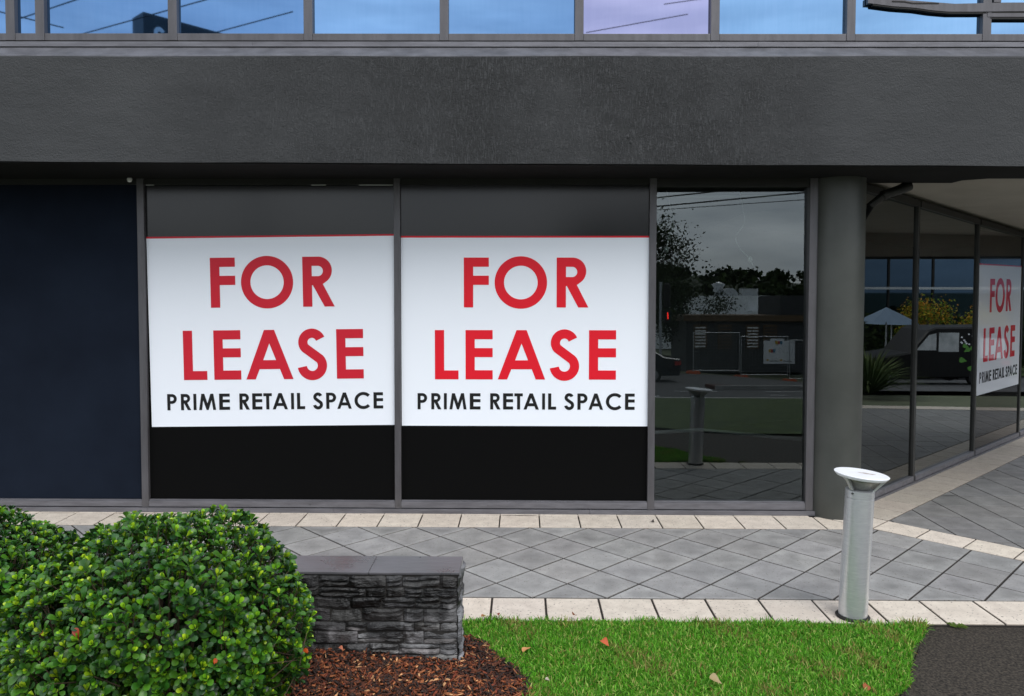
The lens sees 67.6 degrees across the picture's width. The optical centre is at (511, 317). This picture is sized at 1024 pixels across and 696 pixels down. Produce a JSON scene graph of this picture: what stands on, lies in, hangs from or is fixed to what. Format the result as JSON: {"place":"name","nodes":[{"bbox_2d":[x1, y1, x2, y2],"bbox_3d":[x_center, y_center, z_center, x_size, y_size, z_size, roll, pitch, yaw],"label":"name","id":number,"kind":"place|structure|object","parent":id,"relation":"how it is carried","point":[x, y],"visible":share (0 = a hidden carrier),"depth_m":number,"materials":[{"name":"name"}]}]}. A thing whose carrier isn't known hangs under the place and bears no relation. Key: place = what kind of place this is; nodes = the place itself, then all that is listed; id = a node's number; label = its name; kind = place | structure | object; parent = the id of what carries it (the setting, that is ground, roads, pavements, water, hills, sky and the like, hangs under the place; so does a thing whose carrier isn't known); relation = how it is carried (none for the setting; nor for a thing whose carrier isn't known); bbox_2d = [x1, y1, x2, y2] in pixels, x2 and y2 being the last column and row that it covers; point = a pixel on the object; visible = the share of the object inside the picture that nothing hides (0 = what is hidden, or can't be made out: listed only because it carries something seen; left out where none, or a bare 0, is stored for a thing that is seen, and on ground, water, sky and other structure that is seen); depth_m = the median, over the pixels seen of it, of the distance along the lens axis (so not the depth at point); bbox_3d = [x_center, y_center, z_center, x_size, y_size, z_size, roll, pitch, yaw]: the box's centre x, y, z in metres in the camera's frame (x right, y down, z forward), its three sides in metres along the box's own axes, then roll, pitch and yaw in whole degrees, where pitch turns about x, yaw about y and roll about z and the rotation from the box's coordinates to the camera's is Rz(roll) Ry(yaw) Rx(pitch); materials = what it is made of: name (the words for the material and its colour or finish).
{"place":"outdoors","nodes":[
{"label":"outdoors","id":0,"kind":"place"},
{"bbox_2d":[37,633,532,695],"bbox_3d":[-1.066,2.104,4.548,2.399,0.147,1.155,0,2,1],"label":"bark mulch","id":1,"kind":"object","parent":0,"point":[475,657],"visible":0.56,"depth_m":4.52,"materials":[{"name":"brown wood"}]},
{"bbox_2d":[0,504,97,695],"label":"shrub","id":2,"kind":"object","parent":1,"relation":"on","point":[17,554],"visible":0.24,"depth_m":4.25,"materials":[{"name":"green plant"}]},
{"bbox_2d":[0,504,321,695],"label":"shrub","id":3,"kind":"object","parent":1,"relation":"on","point":[243,657],"visible":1,"depth_m":3.71,"materials":[{"name":"green plant"}]},
{"bbox_2d":[0,554,465,660],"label":"stone wall","id":4,"kind":"structure","parent":1,"relation":"on","point":[413,606],"depth_m":4.77,"materials":[{"name":"stone"}]},
{"bbox_2d":[0,455,1023,642],"bbox_3d":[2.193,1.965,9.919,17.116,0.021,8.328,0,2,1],"label":"grey paving","id":5,"kind":"structure","parent":0,"point":[988,507],"depth_m":6.71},
{"bbox_2d":[0,0,1023,519],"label":"office building","id":6,"kind":"structure","parent":5,"relation":"on","point":[862,160],"depth_m":7.41,"materials":[{"name":"grey concrete"}]},
{"bbox_2d":[0,0,5,32],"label":"upper window","id":7,"kind":"structure","parent":6,"relation":"in","point":[2,2],"depth_m":7.08,"materials":[{"name":"blue glass"}]},
{"bbox_2d":[18,0,34,32],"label":"upper window","id":8,"kind":"structure","parent":6,"relation":"in","point":[26,8],"depth_m":7.08,"materials":[{"name":"blue glass"}]},
{"bbox_2d":[47,0,167,32],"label":"upper window","id":9,"kind":"structure","parent":6,"relation":"in","point":[63,16],"depth_m":7.10,"materials":[{"name":"blue glass"}]},
{"bbox_2d":[179,0,303,33],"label":"upper window","id":10,"kind":"structure","parent":6,"relation":"in","point":[195,16],"depth_m":7.12,"materials":[{"name":"blue glass"}]},
{"bbox_2d":[145,186,394,499],"bbox_3d":[-2.485,0.269,7.924,2.594,3.260,0.011,0,2,1],"label":"window","id":11,"kind":"structure","parent":6,"relation":"attached to","point":[270,310],"depth_m":7.92,"materials":[{"name":"white"}]},
{"bbox_2d":[314,0,439,33],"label":"upper window","id":12,"kind":"structure","parent":6,"relation":"in","point":[330,16],"depth_m":7.14,"materials":[{"name":"blue glass"}]},
{"bbox_2d":[449,0,573,33],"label":"upper window","id":13,"kind":"structure","parent":6,"relation":"in","point":[465,16],"depth_m":7.16,"materials":[{"name":"blue glass"}]},
{"bbox_2d":[401,185,648,500],"bbox_3d":[0.131,0.268,7.889,2.553,3.264,0.011,0,2,1],"label":"window pane","id":14,"kind":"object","parent":6,"relation":"attached to","point":[524,342],"visible":1,"depth_m":7.88,"materials":[{"name":"white"}]},
{"bbox_2d":[584,0,709,33],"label":"upper window","id":15,"kind":"structure","parent":6,"relation":"in","point":[600,16],"depth_m":7.19,"materials":[{"name":"purple glass"}]},
{"bbox_2d":[735,191,752,264],"bbox_3d":[2.537,-0.979,8.335,0.198,0.813,0.057,0,2,1],"label":"hanging cable","id":16,"kind":"object","parent":6,"relation":"hanging from","point":[749,258],"visible":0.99,"depth_m":8.33,"materials":[{"name":"white plastic"}]},
{"bbox_2d":[719,0,844,33],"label":"upper window","id":17,"kind":"structure","parent":6,"relation":"in","point":[736,16],"depth_m":7.21,"materials":[{"name":"blue glass"}]},
{"bbox_2d":[855,0,979,33],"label":"upper window","id":18,"kind":"structure","parent":6,"relation":"in","point":[869,20],"depth_m":7.23,"materials":[{"name":"blue glass"}]},
{"bbox_2d":[915,208,976,473],"bbox_3d":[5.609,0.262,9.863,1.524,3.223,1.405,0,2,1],"label":"window pane","id":19,"kind":"structure","parent":6,"relation":"in","point":[947,258],"depth_m":9.81,"materials":[{"name":"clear glass"}]},
{"bbox_2d":[980,226,1011,234],"bbox_3d":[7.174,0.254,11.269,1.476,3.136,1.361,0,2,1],"label":"window pane","id":20,"kind":"structure","parent":6,"relation":"in","point":[982,227],"depth_m":10.88,"materials":[{"name":"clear glass"}]},
{"bbox_2d":[975,230,1021,448],"bbox_3d":[7.181,0.288,11.261,1.970,3.055,0.011,-2,3,-42],"label":"window pane","id":21,"kind":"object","parent":6,"relation":"attached to","point":[1000,266],"visible":1,"depth_m":11.21,"materials":[{"name":"white"}]},
{"bbox_2d":[991,0,1023,33],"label":"upper window","id":22,"kind":"structure","parent":6,"relation":"in","point":[997,27],"depth_m":7.25,"materials":[{"name":"blue glass"}]},
{"bbox_2d":[1020,290,1023,430],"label":"window pane","id":23,"kind":"structure","parent":6,"relation":"in","point":[1022,363],"depth_m":12.13,"materials":[{"name":"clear glass"}]},
{"bbox_2d":[1,437,1023,624],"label":"cream paving","id":24,"kind":"structure","parent":0,"point":[888,508],"depth_m":7.47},
{"bbox_2d":[834,467,889,622],"bbox_3d":[2.475,1.608,5.434,0.363,1.044,0.364,0,2,1],"label":"bollard light","id":25,"kind":"object","parent":24,"relation":"on","point":[859,500],"visible":0.99,"depth_m":5.36,"materials":[{"name":"white metal"}]},
{"bbox_2d":[463,613,931,695],"bbox_3d":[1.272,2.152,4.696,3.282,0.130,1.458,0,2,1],"label":"lawn grass","id":26,"kind":"structure","parent":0,"point":[552,657],"depth_m":4.83,"materials":[{"name":"green plant"}]},
{"bbox_2d":[600,637,608,645],"bbox_3d":[0.600,2.081,4.923,0.065,0.035,0.047,1,2,23],"label":"fallen leaf","id":27,"kind":"object","parent":26,"relation":"on","point":[604,641],"visible":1,"depth_m":4.92,"materials":[{"name":"orange plant"}]},
{"bbox_2d":[709,673,721,683],"bbox_3d":[1.179,2.095,4.440,0.067,0.047,0.047,0,2,-12],"label":"fallen leaf","id":28,"kind":"object","parent":26,"relation":"on","point":[714,677],"visible":1,"depth_m":4.45,"materials":[{"name":"beige plant"}]},
{"bbox_2d":[863,682,870,689],"bbox_3d":[2.048,2.134,4.429,0.044,0.027,0.057,0,2,1],"label":"fallen leaf","id":29,"kind":"object","parent":26,"relation":"on","point":[868,687],"visible":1,"depth_m":4.42,"materials":[{"name":"orange plant"}]},
{"bbox_2d":[901,627,1023,695],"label":"asphalt path","id":30,"kind":"structure","parent":0,"point":[971,661],"depth_m":4.81,"materials":[{"name":"grey asphalt"}]},
{"bbox_2d":[947,622,967,628],"bbox_3d":[3.095,2.136,5.313,0.142,0.025,0.073,1,2,25],"label":"weed","id":31,"kind":"object","parent":30,"relation":"on","point":[959,625],"visible":1,"depth_m":5.31,"materials":[{"name":"green plant"}]}
]}

